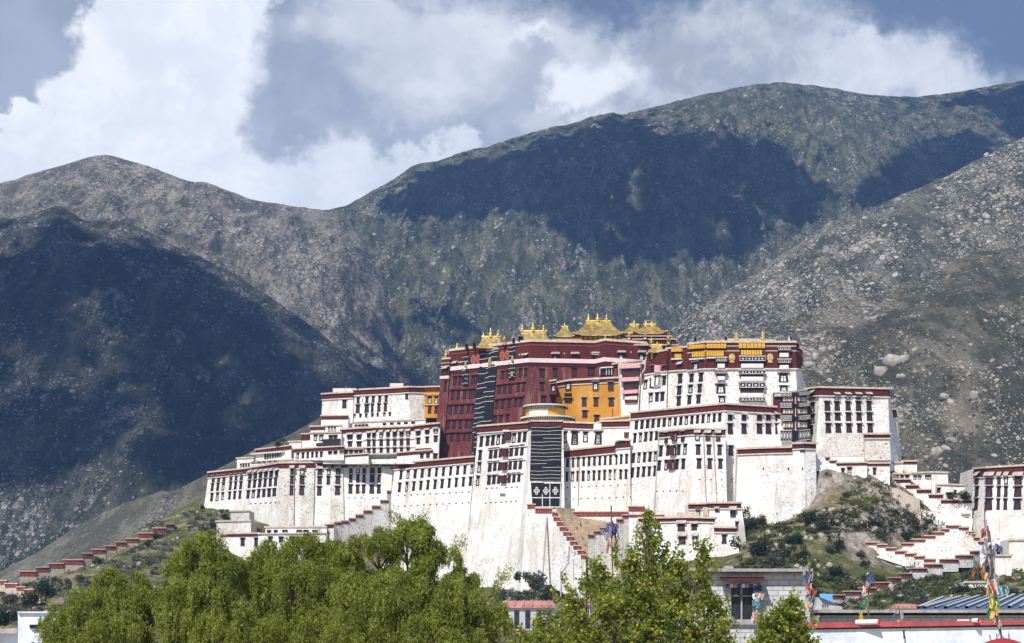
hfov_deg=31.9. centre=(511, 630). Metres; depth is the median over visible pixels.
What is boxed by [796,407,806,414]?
gallery window
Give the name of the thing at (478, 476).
window
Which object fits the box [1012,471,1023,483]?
window
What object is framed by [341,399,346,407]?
window
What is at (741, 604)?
window
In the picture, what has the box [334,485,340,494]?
window
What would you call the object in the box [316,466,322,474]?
window
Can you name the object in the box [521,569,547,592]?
bush
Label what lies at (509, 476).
window
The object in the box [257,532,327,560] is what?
courtyard house
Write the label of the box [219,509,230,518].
bush
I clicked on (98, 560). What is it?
bush
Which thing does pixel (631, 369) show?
gallery window
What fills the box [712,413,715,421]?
window
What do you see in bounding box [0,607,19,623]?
bush
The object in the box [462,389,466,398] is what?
window
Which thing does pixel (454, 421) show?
window
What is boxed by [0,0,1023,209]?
sky
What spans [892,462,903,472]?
cliff house
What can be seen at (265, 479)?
window
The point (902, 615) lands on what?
prayer flag pole
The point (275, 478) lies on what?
window
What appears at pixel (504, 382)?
red palace
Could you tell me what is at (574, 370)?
window
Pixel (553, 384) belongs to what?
window
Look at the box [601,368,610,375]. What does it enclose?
gallery window
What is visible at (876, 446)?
annex
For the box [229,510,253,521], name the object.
foot terrace
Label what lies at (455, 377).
window
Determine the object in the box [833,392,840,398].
window
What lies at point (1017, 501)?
window
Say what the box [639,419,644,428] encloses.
window
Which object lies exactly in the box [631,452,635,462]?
window
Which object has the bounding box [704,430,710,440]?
window
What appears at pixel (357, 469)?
window
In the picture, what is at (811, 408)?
window
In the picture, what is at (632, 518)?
stepped wall
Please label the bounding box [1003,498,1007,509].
window
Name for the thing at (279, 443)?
bush
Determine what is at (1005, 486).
window
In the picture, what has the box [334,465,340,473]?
window
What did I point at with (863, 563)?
bush
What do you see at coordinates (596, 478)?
white lower block
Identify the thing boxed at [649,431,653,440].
window
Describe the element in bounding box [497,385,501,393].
window
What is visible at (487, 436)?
window
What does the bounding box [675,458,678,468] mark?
window
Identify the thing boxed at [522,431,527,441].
window
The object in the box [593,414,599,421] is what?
window
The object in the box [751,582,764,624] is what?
prayer flags
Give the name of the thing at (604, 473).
window
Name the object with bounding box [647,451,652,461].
window
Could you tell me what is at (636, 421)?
window
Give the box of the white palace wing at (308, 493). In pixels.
[204,461,393,525]
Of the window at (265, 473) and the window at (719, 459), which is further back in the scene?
the window at (265, 473)
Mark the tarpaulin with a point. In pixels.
(828, 597)
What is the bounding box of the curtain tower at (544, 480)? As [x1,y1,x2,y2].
[515,420,564,591]
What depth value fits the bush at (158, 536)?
734.32 m
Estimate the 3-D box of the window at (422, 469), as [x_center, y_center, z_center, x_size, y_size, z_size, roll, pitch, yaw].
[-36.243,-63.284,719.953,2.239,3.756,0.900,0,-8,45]
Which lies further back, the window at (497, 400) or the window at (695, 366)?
the window at (497, 400)
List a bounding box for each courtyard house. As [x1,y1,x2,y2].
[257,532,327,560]
[264,526,327,533]
[324,523,335,542]
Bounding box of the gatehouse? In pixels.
[634,501,746,569]
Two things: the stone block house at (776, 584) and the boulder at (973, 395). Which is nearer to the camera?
the stone block house at (776, 584)
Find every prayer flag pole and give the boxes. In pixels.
[602,505,627,591]
[803,555,816,617]
[858,566,874,619]
[892,607,903,621]
[972,531,1009,639]
[981,510,988,537]
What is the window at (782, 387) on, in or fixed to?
in the white palace at (759, 371)
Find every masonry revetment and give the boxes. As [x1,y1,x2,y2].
[882,485,920,522]
[921,510,972,530]
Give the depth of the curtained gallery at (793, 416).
641.65 m
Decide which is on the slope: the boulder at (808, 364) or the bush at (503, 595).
the boulder at (808, 364)
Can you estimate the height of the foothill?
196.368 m
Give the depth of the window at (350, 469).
741.81 m
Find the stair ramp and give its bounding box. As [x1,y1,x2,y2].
[556,507,610,578]
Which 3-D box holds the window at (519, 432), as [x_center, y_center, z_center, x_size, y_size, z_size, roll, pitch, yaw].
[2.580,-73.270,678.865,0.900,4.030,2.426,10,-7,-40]
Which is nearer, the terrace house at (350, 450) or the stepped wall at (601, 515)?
the stepped wall at (601, 515)
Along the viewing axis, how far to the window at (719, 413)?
640.89 m
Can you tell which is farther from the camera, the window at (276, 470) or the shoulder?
the shoulder
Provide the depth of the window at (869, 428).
642.77 m
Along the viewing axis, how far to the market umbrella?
59.66 m
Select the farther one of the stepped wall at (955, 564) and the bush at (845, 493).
the bush at (845, 493)
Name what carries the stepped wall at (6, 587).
on the palace hill
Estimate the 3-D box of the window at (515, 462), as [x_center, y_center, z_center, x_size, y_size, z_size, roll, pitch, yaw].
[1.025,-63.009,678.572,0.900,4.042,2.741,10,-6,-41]
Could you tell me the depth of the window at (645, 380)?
674.44 m
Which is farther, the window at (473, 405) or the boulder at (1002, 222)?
the boulder at (1002, 222)
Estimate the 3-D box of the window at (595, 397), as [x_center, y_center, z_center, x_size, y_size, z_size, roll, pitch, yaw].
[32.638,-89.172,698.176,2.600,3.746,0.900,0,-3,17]
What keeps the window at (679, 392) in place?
in the white palace at (759, 371)
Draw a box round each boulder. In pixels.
[803,361,815,367]
[812,352,818,360]
[818,346,826,352]
[827,345,835,349]
[873,366,887,375]
[882,354,901,366]
[896,373,905,379]
[900,354,909,361]
[930,447,943,455]
[939,393,948,400]
[940,445,950,450]
[947,398,954,404]
[949,437,956,442]
[969,391,977,399]
[999,219,1005,224]
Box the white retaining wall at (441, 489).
[383,455,475,580]
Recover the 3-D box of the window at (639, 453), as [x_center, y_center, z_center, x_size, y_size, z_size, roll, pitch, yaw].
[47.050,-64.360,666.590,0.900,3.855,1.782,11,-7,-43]
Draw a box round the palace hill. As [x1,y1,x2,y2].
[0,456,1023,642]
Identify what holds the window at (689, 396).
in the white palace at (759, 371)
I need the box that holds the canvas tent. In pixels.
[813,597,841,609]
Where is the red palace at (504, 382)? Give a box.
[437,333,677,458]
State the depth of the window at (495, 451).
688.58 m
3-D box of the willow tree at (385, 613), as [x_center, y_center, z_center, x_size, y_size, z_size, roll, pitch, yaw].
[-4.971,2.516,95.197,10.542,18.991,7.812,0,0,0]
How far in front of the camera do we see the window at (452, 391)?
732.27 m
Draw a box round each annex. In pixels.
[423,386,439,421]
[863,433,890,460]
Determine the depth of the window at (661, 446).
647.02 m
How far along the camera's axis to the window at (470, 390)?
726.57 m
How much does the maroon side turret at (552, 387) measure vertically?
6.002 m
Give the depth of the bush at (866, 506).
616.75 m
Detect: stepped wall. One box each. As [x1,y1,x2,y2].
[0,580,41,602]
[19,523,174,583]
[334,490,391,547]
[527,504,585,597]
[573,506,644,522]
[588,514,627,578]
[628,514,664,553]
[833,550,979,603]
[865,541,936,568]
[892,478,972,518]
[901,525,984,556]
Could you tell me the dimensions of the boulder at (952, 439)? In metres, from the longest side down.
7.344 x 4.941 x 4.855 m
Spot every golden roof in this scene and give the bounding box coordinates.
[477,328,500,349]
[520,324,549,339]
[553,323,574,336]
[572,313,625,339]
[622,320,638,335]
[633,320,667,333]
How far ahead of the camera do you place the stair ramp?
651.56 m
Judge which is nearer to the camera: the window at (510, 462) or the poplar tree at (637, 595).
the poplar tree at (637, 595)
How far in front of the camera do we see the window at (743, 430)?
641.51 m
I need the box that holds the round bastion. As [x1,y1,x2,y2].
[734,442,817,524]
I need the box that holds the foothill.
[0,417,433,582]
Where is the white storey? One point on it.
(749, 425)
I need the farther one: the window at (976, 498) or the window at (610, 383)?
the window at (610, 383)
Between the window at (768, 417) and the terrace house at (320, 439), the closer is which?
the window at (768, 417)
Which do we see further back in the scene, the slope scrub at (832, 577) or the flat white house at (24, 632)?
the slope scrub at (832, 577)
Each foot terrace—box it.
[215,520,256,538]
[220,532,260,559]
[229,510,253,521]
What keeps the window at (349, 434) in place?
in the long gallery at (376, 441)
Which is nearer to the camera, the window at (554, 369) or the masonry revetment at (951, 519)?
the masonry revetment at (951, 519)
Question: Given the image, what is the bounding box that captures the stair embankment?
[877,539,975,566]
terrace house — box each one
[236,457,255,467]
[249,458,316,465]
[251,445,292,460]
[288,440,301,450]
[293,445,344,460]
[300,433,309,447]
[309,425,324,431]
[309,431,341,446]
[320,415,349,427]
[323,453,369,465]
[324,424,342,431]
[344,447,364,453]
[351,418,425,426]
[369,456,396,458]
[396,449,432,464]
[563,419,629,448]
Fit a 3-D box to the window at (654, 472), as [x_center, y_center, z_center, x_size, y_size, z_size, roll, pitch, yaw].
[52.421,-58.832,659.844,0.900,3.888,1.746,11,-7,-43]
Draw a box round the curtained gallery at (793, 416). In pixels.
[771,388,809,445]
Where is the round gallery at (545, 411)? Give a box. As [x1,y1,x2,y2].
[520,403,575,421]
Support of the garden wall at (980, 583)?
on the palace hill
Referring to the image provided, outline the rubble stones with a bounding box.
[6,477,1020,611]
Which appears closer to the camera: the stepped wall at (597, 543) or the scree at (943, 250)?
the stepped wall at (597, 543)
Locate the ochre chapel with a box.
[556,376,629,421]
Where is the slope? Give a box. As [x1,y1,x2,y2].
[738,245,1023,483]
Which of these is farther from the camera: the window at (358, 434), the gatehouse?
the window at (358, 434)
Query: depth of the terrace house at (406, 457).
724.13 m
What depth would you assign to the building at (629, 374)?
685.07 m
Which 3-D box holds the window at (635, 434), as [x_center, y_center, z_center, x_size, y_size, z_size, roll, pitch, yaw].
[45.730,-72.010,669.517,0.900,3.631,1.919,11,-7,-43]
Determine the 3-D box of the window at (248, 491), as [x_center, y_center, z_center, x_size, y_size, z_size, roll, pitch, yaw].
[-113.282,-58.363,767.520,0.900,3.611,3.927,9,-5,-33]
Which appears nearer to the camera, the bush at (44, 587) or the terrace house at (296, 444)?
the bush at (44, 587)
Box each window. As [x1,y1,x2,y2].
[239,537,245,545]
[245,489,249,498]
[246,469,252,478]
[251,469,257,478]
[251,489,255,497]
[253,537,257,545]
[257,469,262,477]
[257,478,261,486]
[262,468,268,477]
[262,477,266,486]
[266,488,270,496]
[267,468,272,477]
[272,477,277,485]
[273,468,278,476]
[289,465,294,473]
[289,475,293,483]
[289,485,293,494]
[298,465,304,473]
[298,485,304,494]
[299,475,304,483]
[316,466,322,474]
[316,485,321,494]
[317,476,322,483]
[326,466,330,474]
[326,475,330,484]
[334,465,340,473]
[334,475,340,483]
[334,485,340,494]
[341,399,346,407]
[345,432,352,439]
[348,465,352,472]
[348,474,352,482]
[348,484,352,493]
[355,404,360,412]
[355,432,361,439]
[355,465,359,472]
[356,473,359,482]
[362,474,365,482]
[363,403,369,412]
[368,465,374,472]
[369,474,374,482]
[369,484,374,493]
[370,430,375,437]
[376,465,381,472]
[376,484,380,492]
[377,402,380,411]
[377,474,380,482]
[378,430,382,437]
[383,402,387,411]
[391,429,396,436]
[392,438,396,445]
[397,482,401,491]
[404,429,409,435]
[404,481,408,491]
[405,469,410,478]
[413,468,417,477]
[414,429,420,435]
[420,468,424,477]
[427,395,431,403]
[433,395,438,403]
[433,405,437,413]
[440,478,443,487]
[441,365,448,374]
[441,466,445,475]
[443,380,447,390]
[446,420,450,428]
[447,478,451,487]
[448,405,452,413]
[450,389,454,399]
[452,376,457,384]
[452,420,455,428]
[454,405,457,413]
[454,477,457,486]
[455,465,459,474]
[456,389,460,398]
[456,432,459,440]
[458,375,461,384]
[458,419,462,428]
[459,404,464,413]
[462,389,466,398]
[466,404,470,413]
[467,432,471,440]
[468,389,472,397]
[468,476,472,485]
[469,419,473,427]
[470,375,474,383]
[471,403,474,412]
[475,475,480,485]
[477,449,482,459]
[477,461,481,472]
[479,435,483,446]
[484,435,490,445]
[487,460,491,471]
[487,474,490,484]
[488,447,493,458]
[491,434,495,444]
[491,474,495,483]
[492,447,497,457]
[492,460,496,470]
[495,399,499,408]
[495,433,500,444]
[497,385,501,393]
[500,399,504,407]
[501,433,504,443]
[502,384,506,393]
[507,398,511,407]
[507,472,510,482]
[508,383,512,392]
[508,459,512,469]
[509,445,513,456]
[511,432,516,442]
[511,472,515,481]
[513,398,517,406]
[513,445,519,455]
[513,458,517,468]
[516,382,519,391]
[516,472,521,481]
[517,431,521,442]
[518,368,522,376]
[518,397,522,406]
[518,458,522,468]
[519,444,524,454]
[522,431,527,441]
[539,368,544,376]
[539,382,544,389]
[540,395,545,402]
[550,383,555,391]
[552,368,556,376]
[563,380,571,389]
[563,430,567,442]
[570,430,579,444]
[571,471,573,480]
[572,367,576,375]
[572,430,577,442]
[576,456,579,466]
[581,396,586,405]
[582,409,587,417]
[582,430,588,441]
[587,367,592,375]
[587,470,589,480]
[592,381,598,389]
[592,455,595,465]
[593,396,598,405]
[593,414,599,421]
[593,430,603,444]
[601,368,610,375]
[603,469,605,479]
[607,381,614,389]
[608,396,614,405]
[608,454,611,464]
[618,440,624,447]
[621,368,640,376]
[623,381,638,389]
[624,393,638,402]
[624,453,627,463]
[630,467,634,477]
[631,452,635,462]
[633,432,636,442]
[634,420,638,428]
[636,452,640,462]
[636,466,639,476]
[638,432,642,441]
[639,353,643,359]
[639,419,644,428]
[640,523,646,532]
[641,466,645,476]
[642,379,647,389]
[642,451,646,461]
[644,431,647,441]
[647,392,653,401]
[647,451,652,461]
[647,466,651,475]
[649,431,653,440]
[650,418,655,427]
[652,465,655,475]
[653,374,660,385]
[654,391,659,401]
[656,460,661,470]
[658,445,663,455]
[659,391,664,400]
[661,375,666,384]
[662,417,666,426]
[663,432,668,442]
[663,459,667,469]
[665,444,669,455]
[671,430,677,440]
[673,416,677,425]
[675,395,681,405]
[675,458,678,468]
[675,520,685,530]
[676,361,682,369]
[676,385,682,394]
[676,443,680,454]
[676,532,686,543]
[677,373,682,382]
[680,430,685,441]
[680,458,685,468]
[682,443,687,454]
[684,415,688,424]
[686,394,691,403]
[688,373,693,381]
[688,384,693,392]
[689,521,697,529]
[691,532,698,542]
[692,361,698,369]
[694,429,700,440]
[695,394,701,403]
[695,444,700,454]
[696,383,702,392]
[696,457,701,468]
[697,372,703,381]
[700,414,705,422]
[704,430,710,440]
[706,413,710,422]
[706,444,711,454]
[707,458,712,468]
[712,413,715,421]
[715,383,726,392]
[715,430,720,440]
[717,412,721,421]
[717,444,722,454]
[717,458,722,468]
[718,395,726,401]
[720,577,765,624]
[721,534,726,543]
[727,412,734,420]
[727,422,733,433]
[728,445,733,455]
[729,506,736,516]
[740,361,763,363]
[740,375,763,377]
[740,388,763,393]
[740,423,747,433]
[741,412,747,420]
[756,412,763,420]
[756,423,763,433]
[765,412,772,420]
[765,422,771,433]
[774,393,780,402]
[774,422,779,433]
[777,372,789,381]
[778,385,788,390]
[783,396,794,402]
[783,408,794,414]
[783,421,794,428]
[796,395,806,402]
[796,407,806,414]
[796,420,806,428]
[807,413,814,423]
[807,424,813,433]
[808,401,815,412]
[824,400,831,410]
[824,412,831,420]
[825,422,832,432]
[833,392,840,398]
[834,400,840,410]
[834,412,841,420]
[834,422,841,432]
[845,392,851,398]
[845,400,850,409]
[845,412,851,420]
[845,423,852,432]
[846,466,851,475]
[855,400,862,410]
[855,412,862,420]
[856,423,862,432]
[866,392,872,399]
[866,400,872,410]
[866,411,872,420]
[866,422,873,432]
[972,471,979,483]
[973,485,979,496]
[973,497,978,509]
[983,471,994,483]
[983,497,993,509]
[984,485,993,496]
[996,472,1000,483]
[996,485,1001,496]
[996,498,1000,509]
[1003,471,1008,483]
[1003,485,1008,496]
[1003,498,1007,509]
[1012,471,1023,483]
[1012,498,1021,509]
[1013,485,1022,496]
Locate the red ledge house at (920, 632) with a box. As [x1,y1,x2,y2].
[805,620,1023,642]
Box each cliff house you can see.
[823,456,830,468]
[829,459,837,470]
[836,461,867,477]
[867,462,890,485]
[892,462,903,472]
[892,473,911,477]
[901,460,917,472]
[909,471,930,488]
[931,471,948,493]
[935,483,965,498]
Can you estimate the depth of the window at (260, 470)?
758.84 m
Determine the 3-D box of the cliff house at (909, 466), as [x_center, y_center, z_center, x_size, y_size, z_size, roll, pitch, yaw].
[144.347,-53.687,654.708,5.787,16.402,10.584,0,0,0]
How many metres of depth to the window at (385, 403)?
756.62 m
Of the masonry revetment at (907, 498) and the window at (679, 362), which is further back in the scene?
the window at (679, 362)
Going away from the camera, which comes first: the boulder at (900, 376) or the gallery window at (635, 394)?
the gallery window at (635, 394)
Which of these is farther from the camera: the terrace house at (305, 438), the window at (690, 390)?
the terrace house at (305, 438)
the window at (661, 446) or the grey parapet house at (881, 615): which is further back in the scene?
the window at (661, 446)
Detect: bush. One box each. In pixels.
[0,592,19,607]
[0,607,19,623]
[0,614,9,626]
[20,590,39,610]
[32,577,56,600]
[56,577,71,584]
[75,575,88,581]
[91,556,104,563]
[129,547,140,552]
[145,539,155,546]
[150,566,159,574]
[154,531,164,538]
[209,521,216,528]
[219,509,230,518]
[274,438,286,447]
[494,587,513,600]
[509,589,538,600]
[513,570,527,582]
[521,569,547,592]
[522,589,538,600]
[533,585,561,602]
[729,535,770,555]
[737,554,757,564]
[742,505,750,516]
[743,516,757,529]
[754,514,766,524]
[756,552,785,566]
[764,548,787,559]
[777,543,791,556]
[785,532,803,543]
[790,544,811,558]
[801,508,816,523]
[814,514,835,529]
[824,544,835,551]
[825,532,845,548]
[827,565,842,574]
[841,491,850,496]
[855,549,865,555]
[860,497,874,510]
[860,560,870,566]
[871,576,886,581]
[873,519,886,528]
[900,530,914,540]
[905,588,929,603]
[907,516,919,526]
[946,490,971,503]
[955,582,970,591]
[1008,587,1023,595]
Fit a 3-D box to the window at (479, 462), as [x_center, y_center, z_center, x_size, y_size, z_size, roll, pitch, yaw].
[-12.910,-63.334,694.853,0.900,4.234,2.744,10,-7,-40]
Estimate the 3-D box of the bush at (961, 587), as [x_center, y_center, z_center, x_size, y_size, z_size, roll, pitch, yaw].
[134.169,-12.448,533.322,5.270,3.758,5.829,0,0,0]
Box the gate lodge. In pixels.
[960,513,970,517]
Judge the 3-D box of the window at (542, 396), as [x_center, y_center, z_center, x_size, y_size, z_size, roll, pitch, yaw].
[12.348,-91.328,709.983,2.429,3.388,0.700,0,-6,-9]
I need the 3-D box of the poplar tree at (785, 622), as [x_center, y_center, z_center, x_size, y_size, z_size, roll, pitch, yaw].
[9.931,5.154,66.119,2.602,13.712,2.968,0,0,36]
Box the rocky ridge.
[668,137,1023,345]
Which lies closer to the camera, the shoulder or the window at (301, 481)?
the window at (301, 481)
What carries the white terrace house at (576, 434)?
on the white storey
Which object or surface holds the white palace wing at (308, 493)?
on the palace hill
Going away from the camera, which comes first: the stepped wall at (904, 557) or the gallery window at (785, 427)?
the stepped wall at (904, 557)
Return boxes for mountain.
[0,155,412,386]
[324,80,1023,385]
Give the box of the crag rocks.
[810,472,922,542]
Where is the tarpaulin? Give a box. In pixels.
[819,594,832,601]
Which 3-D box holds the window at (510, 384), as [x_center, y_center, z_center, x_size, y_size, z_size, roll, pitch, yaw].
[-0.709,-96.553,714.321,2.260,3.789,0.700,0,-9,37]
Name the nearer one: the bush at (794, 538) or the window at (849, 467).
the bush at (794, 538)
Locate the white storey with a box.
[628,402,780,511]
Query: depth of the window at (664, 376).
667.80 m
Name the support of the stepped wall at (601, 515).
on the palace hill
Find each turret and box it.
[549,379,556,396]
[892,408,901,459]
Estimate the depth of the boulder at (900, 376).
1367.84 m
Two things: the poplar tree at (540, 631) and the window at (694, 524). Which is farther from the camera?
the window at (694, 524)
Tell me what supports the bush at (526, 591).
on the palace hill
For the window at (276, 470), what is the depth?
746.53 m
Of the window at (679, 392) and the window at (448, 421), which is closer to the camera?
the window at (679, 392)
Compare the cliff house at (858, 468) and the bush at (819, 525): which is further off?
the cliff house at (858, 468)
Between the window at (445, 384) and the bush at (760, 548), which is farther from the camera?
the window at (445, 384)
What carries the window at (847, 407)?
in the white east wing at (841, 420)
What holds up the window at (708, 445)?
in the white corner block at (690, 464)
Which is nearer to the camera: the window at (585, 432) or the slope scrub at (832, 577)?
the slope scrub at (832, 577)
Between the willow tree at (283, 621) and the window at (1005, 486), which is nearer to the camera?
the willow tree at (283, 621)
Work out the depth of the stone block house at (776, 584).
92.00 m
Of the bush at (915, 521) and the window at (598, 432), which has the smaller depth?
the bush at (915, 521)
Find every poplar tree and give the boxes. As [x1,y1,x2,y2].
[507,607,574,642]
[548,506,741,642]
[743,584,821,642]
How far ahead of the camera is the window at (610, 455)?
669.19 m
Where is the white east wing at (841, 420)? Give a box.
[803,386,899,470]
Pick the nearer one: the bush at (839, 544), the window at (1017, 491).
the bush at (839, 544)
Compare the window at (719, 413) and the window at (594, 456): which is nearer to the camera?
the window at (719, 413)
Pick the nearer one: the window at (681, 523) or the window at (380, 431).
the window at (681, 523)
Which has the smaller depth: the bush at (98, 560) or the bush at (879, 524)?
the bush at (879, 524)
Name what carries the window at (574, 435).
in the white terrace house at (576, 434)
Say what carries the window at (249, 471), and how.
in the white palace wing at (308, 493)
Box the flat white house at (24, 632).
[0,611,55,642]
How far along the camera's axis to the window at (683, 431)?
637.30 m
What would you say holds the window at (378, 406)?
in the white hall
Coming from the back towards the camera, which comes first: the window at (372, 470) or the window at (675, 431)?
the window at (372, 470)
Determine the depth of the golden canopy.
672.66 m
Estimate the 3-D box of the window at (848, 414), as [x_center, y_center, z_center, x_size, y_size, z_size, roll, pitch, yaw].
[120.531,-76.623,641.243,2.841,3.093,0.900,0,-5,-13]
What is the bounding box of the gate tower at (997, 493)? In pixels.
[960,464,1023,549]
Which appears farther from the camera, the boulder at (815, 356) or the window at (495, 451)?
the boulder at (815, 356)
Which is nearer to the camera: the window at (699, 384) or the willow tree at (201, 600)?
the willow tree at (201, 600)
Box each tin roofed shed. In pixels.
[501,600,555,629]
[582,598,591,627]
[884,604,917,609]
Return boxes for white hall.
[321,383,426,427]
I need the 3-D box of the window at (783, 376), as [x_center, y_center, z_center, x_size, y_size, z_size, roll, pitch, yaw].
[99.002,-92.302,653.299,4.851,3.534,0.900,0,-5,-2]
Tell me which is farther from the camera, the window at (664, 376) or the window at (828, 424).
the window at (664, 376)
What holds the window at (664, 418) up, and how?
in the white storey
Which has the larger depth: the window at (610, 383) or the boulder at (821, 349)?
the boulder at (821, 349)
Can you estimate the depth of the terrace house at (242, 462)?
781.73 m
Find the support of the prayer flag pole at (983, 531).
on the palace hill
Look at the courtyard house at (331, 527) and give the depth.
687.64 m
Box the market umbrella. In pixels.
[985,636,1020,642]
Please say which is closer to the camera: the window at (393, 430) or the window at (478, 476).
the window at (478, 476)
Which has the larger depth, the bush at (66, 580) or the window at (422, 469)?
the window at (422, 469)
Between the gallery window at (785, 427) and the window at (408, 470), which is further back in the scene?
the window at (408, 470)
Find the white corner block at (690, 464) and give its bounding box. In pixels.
[653,427,726,515]
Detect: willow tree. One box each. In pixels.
[31,565,168,642]
[144,527,273,642]
[233,529,364,642]
[320,505,516,642]
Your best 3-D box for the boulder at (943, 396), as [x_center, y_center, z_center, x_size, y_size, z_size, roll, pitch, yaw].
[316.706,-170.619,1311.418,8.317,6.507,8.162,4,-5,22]
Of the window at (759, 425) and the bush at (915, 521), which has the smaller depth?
the bush at (915, 521)
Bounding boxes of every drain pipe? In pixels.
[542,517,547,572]
[560,546,569,595]
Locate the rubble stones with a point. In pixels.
(830, 564)
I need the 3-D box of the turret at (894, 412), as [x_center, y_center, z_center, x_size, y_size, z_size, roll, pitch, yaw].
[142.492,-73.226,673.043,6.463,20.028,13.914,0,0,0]
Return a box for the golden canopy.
[647,342,662,358]
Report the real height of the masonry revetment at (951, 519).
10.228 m
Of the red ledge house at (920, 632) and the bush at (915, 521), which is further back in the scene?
the bush at (915, 521)
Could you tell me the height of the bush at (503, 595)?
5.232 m
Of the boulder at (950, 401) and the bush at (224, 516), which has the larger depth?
the boulder at (950, 401)
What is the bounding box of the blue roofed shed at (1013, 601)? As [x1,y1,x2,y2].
[917,593,1023,609]
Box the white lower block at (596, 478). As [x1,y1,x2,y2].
[564,439,632,510]
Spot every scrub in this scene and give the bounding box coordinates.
[0,509,217,621]
[6,503,1003,627]
[719,482,1023,609]
[736,509,990,609]
[807,477,925,539]
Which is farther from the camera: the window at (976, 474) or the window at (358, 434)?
the window at (358, 434)
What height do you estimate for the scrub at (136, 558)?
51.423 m
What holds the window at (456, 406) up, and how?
in the red palace at (504, 382)
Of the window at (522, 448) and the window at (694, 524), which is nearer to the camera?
the window at (694, 524)
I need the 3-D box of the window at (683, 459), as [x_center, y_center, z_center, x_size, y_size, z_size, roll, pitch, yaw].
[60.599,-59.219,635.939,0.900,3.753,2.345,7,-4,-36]
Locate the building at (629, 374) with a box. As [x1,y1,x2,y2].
[618,363,641,415]
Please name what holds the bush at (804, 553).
on the palace hill
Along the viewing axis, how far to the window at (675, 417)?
655.92 m
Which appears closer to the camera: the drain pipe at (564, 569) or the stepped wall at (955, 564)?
the stepped wall at (955, 564)
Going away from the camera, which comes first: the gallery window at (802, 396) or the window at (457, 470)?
the gallery window at (802, 396)
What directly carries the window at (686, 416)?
in the white storey
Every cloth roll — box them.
[855,619,879,624]
[971,618,980,622]
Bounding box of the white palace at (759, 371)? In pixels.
[639,331,804,410]
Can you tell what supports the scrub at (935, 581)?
on the palace hill
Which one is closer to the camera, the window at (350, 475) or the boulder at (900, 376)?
the window at (350, 475)
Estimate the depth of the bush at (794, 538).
603.11 m
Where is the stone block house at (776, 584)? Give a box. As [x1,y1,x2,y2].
[677,566,812,642]
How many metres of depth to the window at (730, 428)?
639.63 m
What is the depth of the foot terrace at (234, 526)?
705.96 m
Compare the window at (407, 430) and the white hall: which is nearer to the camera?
the window at (407, 430)
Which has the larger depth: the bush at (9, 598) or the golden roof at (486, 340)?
the golden roof at (486, 340)
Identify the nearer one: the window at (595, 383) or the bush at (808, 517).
the bush at (808, 517)
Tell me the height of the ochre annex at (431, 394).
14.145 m
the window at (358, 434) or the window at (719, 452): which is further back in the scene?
the window at (358, 434)
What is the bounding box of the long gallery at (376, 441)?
[339,422,441,464]
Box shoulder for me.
[0,206,380,570]
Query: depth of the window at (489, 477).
689.42 m
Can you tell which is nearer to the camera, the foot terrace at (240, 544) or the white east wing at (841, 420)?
the white east wing at (841, 420)
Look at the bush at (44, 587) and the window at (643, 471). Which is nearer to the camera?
the bush at (44, 587)
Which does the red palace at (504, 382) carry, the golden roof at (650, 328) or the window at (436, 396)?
the golden roof at (650, 328)
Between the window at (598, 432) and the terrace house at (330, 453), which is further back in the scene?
the terrace house at (330, 453)
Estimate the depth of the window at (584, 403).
699.76 m
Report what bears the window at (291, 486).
in the white palace wing at (308, 493)
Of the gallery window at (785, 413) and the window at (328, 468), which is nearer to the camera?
the gallery window at (785, 413)
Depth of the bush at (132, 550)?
681.66 m
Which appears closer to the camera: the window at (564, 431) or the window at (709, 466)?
the window at (709, 466)
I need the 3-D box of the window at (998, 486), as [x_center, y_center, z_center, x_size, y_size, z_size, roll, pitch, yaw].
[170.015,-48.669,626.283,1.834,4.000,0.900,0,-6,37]
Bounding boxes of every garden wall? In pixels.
[958,581,986,587]
[988,554,1012,575]
[1000,539,1023,571]
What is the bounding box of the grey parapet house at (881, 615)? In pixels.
[810,610,1023,621]
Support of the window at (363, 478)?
in the white palace wing at (308, 493)
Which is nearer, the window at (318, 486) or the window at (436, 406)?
the window at (318, 486)
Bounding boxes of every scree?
[676,145,1023,343]
[763,286,1023,470]
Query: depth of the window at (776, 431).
645.75 m
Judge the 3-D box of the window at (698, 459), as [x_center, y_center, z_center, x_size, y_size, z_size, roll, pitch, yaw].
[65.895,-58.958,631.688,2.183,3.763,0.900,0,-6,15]

